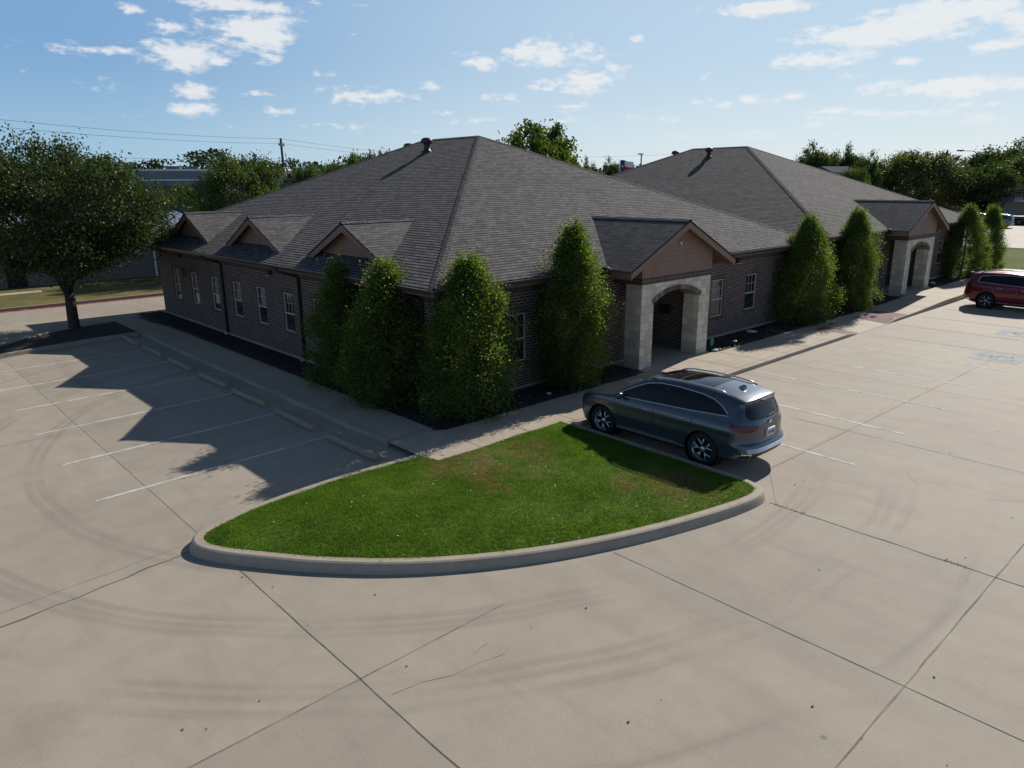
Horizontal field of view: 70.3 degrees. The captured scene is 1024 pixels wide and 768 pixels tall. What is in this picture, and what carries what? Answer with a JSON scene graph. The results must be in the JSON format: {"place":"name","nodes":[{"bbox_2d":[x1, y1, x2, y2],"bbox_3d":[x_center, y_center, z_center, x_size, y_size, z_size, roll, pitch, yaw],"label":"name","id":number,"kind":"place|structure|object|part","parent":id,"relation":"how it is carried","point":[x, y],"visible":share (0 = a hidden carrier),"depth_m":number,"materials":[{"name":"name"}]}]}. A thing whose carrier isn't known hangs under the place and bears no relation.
{"place":"outdoors","nodes":[
{"label":"outdoors","id":0,"kind":"place"},
{"bbox_2d":[0,276,162,310],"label":"verge","id":1,"kind":"structure","parent":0,"point":[122,287],"depth_m":42.03,"materials":[{"name":"green plant"}]},
{"bbox_2d":[0,290,41,296],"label":"path","id":2,"kind":"structure","parent":1,"relation":"on","point":[21,293],"depth_m":41.12,"materials":[{"name":"beige concrete"}]},
{"bbox_2d":[176,147,285,211],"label":"leafy tree","id":3,"kind":"object","parent":1,"relation":"on","point":[230,171],"visible":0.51,"depth_m":47.74,"materials":[{"name":"green plant"}]},
{"bbox_2d":[496,117,587,165],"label":"leafy tree","id":4,"kind":"object","parent":1,"relation":"on","point":[541,141],"visible":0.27,"depth_m":61.16,"materials":[{"name":"green plant"}]},
{"bbox_2d":[115,318,432,445],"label":"sidewalk","id":5,"kind":"structure","parent":0,"point":[387,424],"depth_m":21.76,"materials":[{"name":"beige concrete"}]},
{"bbox_2d":[137,311,475,429],"bbox_3d":[-9.331,-1.210,26.431,1.190,0.080,23.640,-14,21,-41],"label":"mulch bed","id":6,"kind":"object","parent":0,"point":[282,361],"visible":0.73,"depth_m":25.18,"materials":[{"name":"brown soil"}]},
{"bbox_2d":[294,251,372,390],"bbox_3d":[-5.024,-1.862,21.442,2.666,4.026,2.640,-14,21,-41],"label":"column tree","id":7,"kind":"object","parent":6,"relation":"on","point":[335,294],"visible":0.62,"depth_m":20.99,"materials":[{"name":"green plant"}]},
{"bbox_2d":[328,252,432,412],"bbox_3d":[-3.379,-1.504,19.808,3.515,4.182,3.480,4,16,16],"label":"column tree","id":8,"kind":"object","parent":6,"relation":"on","point":[382,299],"visible":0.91,"depth_m":19.21,"materials":[{"name":"green plant"}]},
{"bbox_2d":[201,421,756,559],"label":"lawn","id":9,"kind":"structure","parent":0,"point":[533,505],"depth_m":13.38,"materials":[{"name":"green plant"}]},
{"bbox_2d":[0,269,1023,767],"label":"parking lot","id":10,"kind":"structure","parent":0,"point":[140,669],"depth_m":10.61,"materials":[{"name":"concrete"}]},
{"bbox_2d":[0,321,139,358],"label":"kerb","id":11,"kind":"structure","parent":10,"relation":"on","point":[54,346],"depth_m":28.31,"materials":[{"name":"concrete"}]},
{"bbox_2d":[0,322,139,353],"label":"planted island","id":12,"kind":"structure","parent":11,"relation":"on","point":[91,331],"depth_m":29.47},
{"bbox_2d":[0,114,194,328],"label":"oak tree","id":13,"kind":"object","parent":12,"relation":"on","point":[85,243],"visible":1,"depth_m":28.31,"materials":[{"name":"green plant"}]},
{"bbox_2d":[0,295,163,312],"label":"fire lane stripe","id":14,"kind":"object","parent":10,"relation":"on","point":[80,304],"depth_m":38.34,"materials":[{"name":"red paint"}]},
{"bbox_2d":[121,334,139,345],"bbox_3d":[-15.162,-1.762,28.836,0.195,0.164,2.040,-14,20,-40],"label":"wheel stop","id":15,"kind":"object","parent":10,"relation":"on","point":[130,340],"visible":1,"depth_m":28.55,"materials":[{"name":"concrete"}]},
{"bbox_2d":[141,344,164,356],"bbox_3d":[-13.294,-1.239,26.886,0.195,0.164,2.040,-14,21,-41],"label":"wheel stop","id":16,"kind":"object","parent":10,"relation":"on","point":[152,350],"visible":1,"depth_m":26.69,"materials":[{"name":"concrete"}]},
{"bbox_2d":[0,347,342,501],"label":"parking lines","id":17,"kind":"object","parent":10,"relation":"on","point":[156,441],"visible":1,"depth_m":18.36,"materials":[{"name":"white paint"}]},
{"bbox_2d":[168,357,193,371],"bbox_3d":[-11.338,-0.692,24.845,0.195,0.164,2.040,-14,21,-41],"label":"wheel stop","id":18,"kind":"object","parent":10,"relation":"on","point":[183,365],"visible":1,"depth_m":24.59,"materials":[{"name":"concrete"}]},
{"bbox_2d":[198,372,230,388],"bbox_3d":[-9.340,-0.134,22.761,0.195,0.164,2.040,-15,21,-42],"label":"wheel stop","id":19,"kind":"object","parent":10,"relation":"on","point":[215,380],"visible":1,"depth_m":22.57,"materials":[{"name":"concrete"}]},
{"bbox_2d":[231,387,268,406],"bbox_3d":[-7.561,0.364,20.903,0.195,0.164,2.040,-15,21,-42],"label":"wheel stop","id":20,"kind":"object","parent":10,"relation":"on","point":[250,397],"visible":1,"depth_m":20.73,"materials":[{"name":"concrete"}]},
{"bbox_2d":[275,408,317,431],"bbox_3d":[-5.631,0.903,18.890,0.195,0.164,2.040,-14,20,-40],"label":"wheel stop","id":21,"kind":"object","parent":10,"relation":"on","point":[300,421],"visible":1,"depth_m":18.70,"materials":[{"name":"concrete"}]},
{"bbox_2d":[327,433,381,461],"bbox_3d":[-3.675,1.450,16.849,0.195,0.164,2.040,-15,21,-42],"label":"wheel stop","id":22,"kind":"object","parent":10,"relation":"on","point":[356,448],"visible":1,"depth_m":16.69,"materials":[{"name":"concrete"}]},
{"bbox_2d":[189,420,765,574],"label":"kerb","id":23,"kind":"structure","parent":10,"relation":"on","point":[200,548],"depth_m":11.87,"materials":[{"name":"concrete"}]},
{"bbox_2d":[1,362,1023,767],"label":"pavement joints","id":24,"kind":"object","parent":10,"relation":"on","point":[483,614],"visible":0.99,"depth_m":9.53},
{"bbox_2d":[141,320,1012,764],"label":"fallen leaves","id":25,"kind":"object","parent":10,"relation":"on","point":[795,484],"visible":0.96,"depth_m":10.51,"materials":[{"name":"brown plant"}]},
{"bbox_2d":[582,368,784,466],"bbox_3d":[3.880,0.560,17.033,2.270,1.795,4.883,-14,21,-41],"label":"parked car","id":26,"kind":"object","parent":10,"relation":"on","point":[703,418],"visible":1,"depth_m":15.86,"materials":[{"name":"grey paint"}]},
{"bbox_3d":[2.831,0.684,16.870,0.134,0.766,1.103,-13,20,-39],"label":"door","id":27,"kind":"part","parent":26,"relation":"part of","materials":[{"name":"grey paint"}]},
{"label":"side window","id":28,"kind":"part","parent":26,"relation":"part of","materials":[{"name":"black glass"}]},
{"bbox_3d":[3.545,0.880,16.110,0.116,0.788,1.020,-14,21,-41],"label":"door","id":29,"kind":"part","parent":26,"relation":"part of","materials":[{"name":"grey paint"}]},
{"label":"side window","id":30,"kind":"part","parent":26,"relation":"part of","materials":[{"name":"black glass"}]},
{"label":"rear window","id":31,"kind":"part","parent":26,"relation":"part of","materials":[{"name":"black glass"}]},
{"bbox_2d":[756,344,1007,464],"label":"parking lines","id":32,"kind":"object","parent":10,"relation":"on","point":[865,393],"visible":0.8,"depth_m":20.97,"materials":[{"name":"paint"}]},
{"bbox_2d":[873,309,1023,355],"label":"parking lines","id":33,"kind":"object","parent":10,"relation":"on","point":[965,333],"visible":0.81,"depth_m":28.84,"materials":[{"name":"paint"}]},
{"bbox_2d":[963,269,1023,308],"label":"parked car","id":34,"kind":"object","parent":10,"relation":"on","point":[986,288],"visible":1,"depth_m":34.21,"materials":[{"name":"paint"}]},
{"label":"side window","id":35,"kind":"part","parent":34,"relation":"part of","materials":[{"name":"black glass"}]},
{"bbox_3d":[22.988,-4.189,33.913,0.099,0.793,1.017,-14,21,-41],"label":"door","id":36,"kind":"part","parent":34,"relation":"part of","materials":[{"name":"paint"}]},
{"bbox_3d":[23.717,-3.986,33.167,0.109,0.781,1.109,-15,21,-42],"label":"door","id":37,"kind":"part","parent":34,"relation":"part of","materials":[{"name":"paint"}]},
{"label":"side window","id":38,"kind":"part","parent":34,"relation":"part of","materials":[{"name":"black glass"}]},
{"bbox_2d":[967,351,1023,364],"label":"accessible bay marking","id":39,"kind":"object","parent":10,"relation":"on","point":[1020,359],"visible":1,"depth_m":25.08,"materials":[{"name":"blue paint"}]},
{"bbox_2d":[978,354,1016,360],"bbox_3d":[16.755,-0.901,25.021,1.126,0.001,0.868,6,17,21],"label":"accessible bay marking","id":40,"kind":"object","parent":39,"relation":"on","point":[991,356],"visible":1,"depth_m":25.08,"materials":[{"name":"paint"}]},
{"bbox_2d":[994,329,1023,337],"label":"accessible bay marking","id":41,"kind":"object","parent":10,"relation":"on","point":[1006,332],"visible":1,"depth_m":29.15,"materials":[{"name":"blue paint"}]},
{"bbox_2d":[0,0,1023,169],"label":"sky","id":42,"kind":"structure","parent":0,"point":[625,79],"materials":[{"name":"blue"}]},
{"bbox_2d":[448,365,643,420],"bbox_3d":[1.226,0.121,21.288,7.090,0.080,1.500,-14,21,-41],"label":"mulch bed","id":43,"kind":"object","parent":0,"point":[536,394],"visible":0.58,"depth_m":20.94,"materials":[{"name":"brown soil"}]},
{"bbox_2d":[409,242,534,424],"bbox_3d":[-1.141,-1.378,18.649,3.106,4.519,3.277,7,17,25],"label":"column tree","id":44,"kind":"object","parent":43,"relation":"on","point":[470,288],"visible":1,"depth_m":18.15,"materials":[{"name":"green plant"}]},
{"bbox_2d":[526,211,624,392],"bbox_3d":[1.746,-2.433,21.199,3.243,5.149,2.973,-14,21,-41],"label":"column tree","id":45,"kind":"object","parent":43,"relation":"on","point":[575,260],"visible":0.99,"depth_m":20.59,"materials":[{"name":"green plant"}]},
{"bbox_2d":[388,268,1023,459],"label":"front sidewalk","id":46,"kind":"structure","parent":0,"point":[438,444],"depth_m":23.82,"materials":[{"name":"beige concrete"}]},
{"bbox_2d":[139,283,960,446],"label":"sidewalk joints","id":47,"kind":"object","parent":46,"relation":"on","point":[491,418],"visible":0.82,"depth_m":22.81,"materials":[{"name":"grey concrete"}]},
{"bbox_2d":[816,326,855,333],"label":"warning pavers","id":48,"kind":"object","parent":46,"relation":"on","point":[826,328],"visible":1,"depth_m":29.47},
{"bbox_2d":[854,311,906,323],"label":"warning pavers","id":49,"kind":"object","parent":46,"relation":"on","point":[882,317],"visible":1,"depth_m":32.22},
{"bbox_2d":[706,295,900,351],"bbox_3d":[13.228,-2.927,31.973,17.880,0.080,1.500,-14,21,-41],"label":"mulch bed","id":50,"kind":"object","parent":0,"point":[742,337],"visible":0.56,"depth_m":29.10,"materials":[{"name":"brown soil"}]},
{"bbox_2d":[768,208,847,325],"bbox_3d":[12.300,-4.975,30.326,3.457,5.026,3.419,-6,17,-21],"label":"column tree","id":51,"kind":"object","parent":50,"relation":"on","point":[810,241],"visible":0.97,"depth_m":29.95,"materials":[{"name":"green plant"}]},
{"bbox_2d":[827,201,886,311],"bbox_3d":[15.699,-5.824,33.353,3.178,4.993,2.914,-4,16,-11],"label":"column tree","id":52,"kind":"object","parent":50,"relation":"on","point":[857,228],"visible":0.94,"depth_m":32.99,"materials":[{"name":"green plant"}]},
{"bbox_2d":[928,270,970,287],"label":"mulch bed","id":53,"kind":"object","parent":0,"point":[941,281],"visible":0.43,"depth_m":42.49,"materials":[{"name":"black soil"}]},
{"bbox_2d":[939,203,992,278],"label":"column tree","id":54,"kind":"object","parent":53,"relation":"on","point":[969,219],"visible":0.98,"depth_m":43.25,"materials":[{"name":"green plant"}]},
{"bbox_2d":[969,201,1010,270],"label":"column tree","id":55,"kind":"object","parent":53,"relation":"on","point":[992,217],"visible":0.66,"depth_m":46.33,"materials":[{"name":"green plant"}]},
{"bbox_2d":[960,246,1023,269],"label":"side lawn","id":56,"kind":"structure","parent":0,"point":[1014,259],"depth_m":55.02,"materials":[{"name":"green plant"}]},
{"bbox_2d":[964,223,1023,247],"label":"parking lot","id":57,"kind":"structure","parent":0,"point":[1014,236],"depth_m":78.23,"materials":[{"name":"concrete"}]},
{"bbox_2d":[980,213,1014,227],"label":"parked car","id":58,"kind":"object","parent":57,"relation":"on","point":[1010,219],"visible":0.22,"depth_m":91.10,"materials":[{"name":"silver paint"}]},
{"bbox_2d":[1013,216,1023,224],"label":"parked truck","id":59,"kind":"object","parent":57,"relation":"on","point":[1019,220],"visible":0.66,"depth_m":96.98,"materials":[{"name":"white paint"}]},
{"label":"ground","id":60,"kind":"structure","parent":0,"visible":0},
{"bbox_2d":[0,292,162,311],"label":"kerb","id":61,"kind":"structure","parent":60,"relation":"on","point":[77,302],"depth_m":38.41,"materials":[{"name":"concrete"}]},
{"bbox_2d":[0,211,182,288],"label":"metal shed","id":62,"kind":"structure","parent":60,"relation":"on","point":[143,268],"depth_m":47.62,"materials":[{"name":"grey metal"}]},
{"bbox_2d":[5,270,27,287],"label":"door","id":63,"kind":"structure","parent":62,"relation":"in","point":[18,284],"depth_m":43.80,"materials":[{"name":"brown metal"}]},
{"bbox_2d":[2,166,319,215],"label":"warehouse","id":64,"kind":"structure","parent":60,"relation":"on","point":[170,176],"depth_m":130.93,"materials":[{"name":"white metal"}]},
{"bbox_2d":[159,204,191,212],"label":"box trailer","id":65,"kind":"object","parent":60,"relation":"on","point":[177,209],"visible":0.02,"depth_m":72.89,"materials":[{"name":"metal"}]},
{"bbox_2d":[166,182,198,211],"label":"leafy tree","id":66,"kind":"object","parent":60,"relation":"on","point":[179,187],"visible":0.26,"depth_m":73.68,"materials":[{"name":"green plant"}]},
{"bbox_2d":[278,138,291,186],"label":"utility pole","id":67,"kind":"object","parent":60,"relation":"on","point":[282,159],"visible":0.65,"depth_m":82.24,"materials":[{"name":"brown wood"}]},
{"bbox_2d":[7,152,252,159],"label":"power line","id":68,"kind":"object","parent":67,"relation":"attached to","point":[182,159],"visible":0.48,"depth_m":67.53,"materials":[{"name":"metal"}]},
{"bbox_2d":[0,119,272,138],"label":"power line","id":69,"kind":"object","parent":67,"relation":"attached to","point":[133,131],"visible":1,"depth_m":60.96,"materials":[{"name":"metal"}]},
{"bbox_2d":[3,127,280,143],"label":"power line","id":70,"kind":"object","parent":67,"relation":"attached to","point":[127,137],"visible":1,"depth_m":59.38,"materials":[{"name":"metal"}]},
{"bbox_2d":[280,161,321,187],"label":"leafy tree","id":71,"kind":"object","parent":60,"relation":"on","point":[297,177],"visible":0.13,"depth_m":55.19,"materials":[{"name":"green plant"}]},
{"bbox_2d":[315,159,343,173],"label":"leafy tree","id":72,"kind":"object","parent":60,"relation":"on","point":[332,166],"visible":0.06,"depth_m":59.34,"materials":[{"name":"green plant"}]},
{"bbox_2d":[341,149,375,166],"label":"leafy tree","id":73,"kind":"object","parent":60,"relation":"on","point":[356,159],"visible":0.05,"depth_m":61.91,"materials":[{"name":"green plant"}]},
{"bbox_2d":[148,135,798,407],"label":"office building","id":74,"kind":"structure","parent":60,"relation":"on","point":[687,279],"depth_m":25.93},
{"bbox_2d":[171,263,182,301],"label":"window","id":75,"kind":"structure","parent":74,"relation":"in","point":[176,272],"depth_m":33.05,"materials":[{"name":"glass"}]},
{"bbox_2d":[189,267,200,306],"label":"window","id":76,"kind":"structure","parent":74,"relation":"in","point":[193,271],"depth_m":31.48,"materials":[{"name":"glass"}]},
{"bbox_2d":[208,271,221,313],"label":"window","id":77,"kind":"structure","parent":74,"relation":"in","point":[214,276],"depth_m":29.88,"materials":[{"name":"glass"}]},
{"bbox_2d":[230,276,243,319],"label":"window","id":78,"kind":"structure","parent":74,"relation":"in","point":[236,280],"depth_m":28.32,"materials":[{"name":"glass"}]},
{"bbox_2d":[254,281,268,327],"bbox_3d":[-9.173,-2.943,26.711,0.125,1.650,0.960,-14,21,-41],"label":"window","id":79,"kind":"structure","parent":74,"relation":"in","point":[260,286],"depth_m":26.79,"materials":[{"name":"glass"}]},
{"bbox_2d":[280,286,296,335],"bbox_3d":[-7.698,-2.531,25.173,0.125,1.650,0.960,-14,21,-41],"label":"window","id":80,"kind":"structure","parent":74,"relation":"in","point":[288,293],"depth_m":25.25,"materials":[{"name":"glass"}]},
{"bbox_2d":[310,292,327,344],"bbox_3d":[-6.252,-2.126,23.663,0.125,1.650,0.960,-14,21,-41],"label":"window","id":81,"kind":"structure","parent":74,"relation":"in","point":[311,294],"depth_m":23.68,"materials":[{"name":"glass"}]},
{"bbox_2d":[390,310,403,367],"bbox_3d":[-3.331,-1.310,20.615,0.125,1.650,0.960,-14,21,-41],"label":"window","id":82,"kind":"structure","parent":74,"relation":"in","point":[391,310],"depth_m":20.63,"materials":[{"name":"glass"}]},
{"bbox_2d":[503,305,527,367],"bbox_3d":[0.073,-1.370,20.880,1.020,1.710,0.125,-14,21,-41],"label":"window","id":83,"kind":"structure","parent":74,"relation":"in","point":[522,309],"depth_m":21.00,"materials":[{"name":"glass"}]},
{"bbox_2d":[561,300,578,352],"bbox_3d":[1.783,-1.804,22.403,1.020,1.710,0.125,-14,21,-41],"label":"window","id":84,"kind":"structure","parent":74,"relation":"in","point":[566,300],"depth_m":22.45,"materials":[{"name":"glass"}]},
{"bbox_2d":[709,273,725,320],"bbox_3d":[7.815,-3.336,27.772,1.020,1.710,0.125,-14,21,-41],"label":"window","id":85,"kind":"structure","parent":74,"relation":"in","point":[717,280],"depth_m":27.83,"materials":[{"name":"glass"}]},
{"bbox_2d":[743,268,758,312],"bbox_3d":[9.635,-3.798,29.392,1.020,1.710,0.125,-14,21,-41],"label":"window","id":86,"kind":"structure","parent":74,"relation":"in","point":[751,274],"depth_m":29.45,"materials":[{"name":"glass"}]},
{"bbox_2d":[773,264,785,305],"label":"window","id":87,"kind":"structure","parent":74,"relation":"in","point":[779,274],"depth_m":30.93,"materials":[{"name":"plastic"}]},
{"bbox_2d":[22,148,976,173],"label":"distant woods","id":88,"kind":"object","parent":60,"relation":"on","point":[194,154],"visible":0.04,"depth_m":351.66,"materials":[{"name":"green plant"}]},
{"bbox_2d":[580,155,598,172],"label":"leafy tree","id":89,"kind":"object","parent":60,"relation":"on","point":[586,166],"visible":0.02,"depth_m":104.97,"materials":[{"name":"green plant"}]},
{"bbox_2d":[603,165,607,174],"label":"dark post","id":90,"kind":"object","parent":60,"relation":"on","point":[605,169],"visible":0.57,"depth_m":80.79,"materials":[{"name":"metal"}]},
{"bbox_2d":[602,154,618,175],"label":"leafy tree","id":91,"kind":"object","parent":60,"relation":"on","point":[612,169],"visible":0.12,"depth_m":105.79,"materials":[{"name":"green plant"}]},
{"bbox_2d":[619,160,633,171],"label":"flag","id":92,"kind":"object","parent":60,"relation":"on","point":[625,165],"visible":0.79,"depth_m":85.33,"materials":[{"name":"multicoloured fabric"}]},
{"bbox_2d":[610,146,963,311],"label":"office building","id":93,"kind":"structure","parent":60,"relation":"on","point":[761,187],"depth_m":39.58,"materials":[{"name":"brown brick"}]},
{"bbox_2d":[936,236,945,265],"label":"window","id":94,"kind":"structure","parent":93,"relation":"in","point":[941,239],"depth_m":43.61,"materials":[{"name":"glass"}]},
{"bbox_2d":[793,139,842,167],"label":"leafy tree","id":95,"kind":"object","parent":60,"relation":"on","point":[816,159],"visible":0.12,"depth_m":103.15,"materials":[{"name":"green plant"}]},
{"bbox_2d":[819,166,853,175],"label":"shed","id":96,"kind":"structure","parent":60,"relation":"on","point":[837,170],"depth_m":97.64,"materials":[{"name":"grey metal"}]},
{"bbox_2d":[829,142,863,166],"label":"leafy tree","id":97,"kind":"object","parent":60,"relation":"on","point":[848,158],"visible":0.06,"depth_m":107.13,"materials":[{"name":"green plant"}]},
{"bbox_2d":[840,164,874,185],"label":"leafy tree","id":98,"kind":"object","parent":60,"relation":"on","point":[857,174],"visible":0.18,"depth_m":86.97,"materials":[{"name":"green plant"}]},
{"bbox_2d":[848,149,884,188],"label":"leafy tree","id":99,"kind":"object","parent":60,"relation":"on","point":[873,170],"visible":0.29,"depth_m":103.30,"materials":[{"name":"green plant"}]},
{"bbox_2d":[882,167,900,188],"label":"leafy tree","id":100,"kind":"object","parent":60,"relation":"on","point":[890,170],"visible":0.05,"depth_m":108.68,"materials":[{"name":"green plant"}]},
{"bbox_2d":[871,147,976,205],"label":"leafy tree","id":101,"kind":"object","parent":60,"relation":"on","point":[926,165],"visible":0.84,"depth_m":103.68,"materials":[{"name":"green plant"}]},
{"bbox_2d":[899,167,962,211],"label":"long store","id":102,"kind":"structure","parent":60,"relation":"on","point":[953,208],"depth_m":126.31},
{"bbox_2d":[931,165,967,209],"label":"leafy tree","id":103,"kind":"object","parent":60,"relation":"on","point":[948,207],"depth_m":124.79,"materials":[{"name":"green plant"}]},
{"bbox_2d":[957,150,976,167],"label":"lamp post","id":104,"kind":"object","parent":60,"relation":"on","point":[975,157],"visible":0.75,"depth_m":113.94,"materials":[{"name":"metal"}]},
{"bbox_2d":[934,158,1023,212],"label":"leafy tree","id":105,"kind":"object","parent":60,"relation":"on","point":[998,177],"visible":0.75,"depth_m":102.23,"materials":[{"name":"green plant"}]},
{"bbox_2d":[960,136,1023,183],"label":"leafy tree","id":106,"kind":"object","parent":60,"relation":"on","point":[983,156],"visible":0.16,"depth_m":118.83,"materials":[{"name":"green plant"}]},
{"bbox_2d":[963,183,1023,215],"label":"long store","id":107,"kind":"structure","parent":60,"relation":"on","point":[1012,206],"depth_m":100.92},
{"bbox_2d":[1000,149,1023,179],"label":"leafy tree","id":108,"kind":"object","parent":60,"relation":"on","point":[1017,162],"visible":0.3,"depth_m":110.10,"materials":[{"name":"green plant"}]}
]}

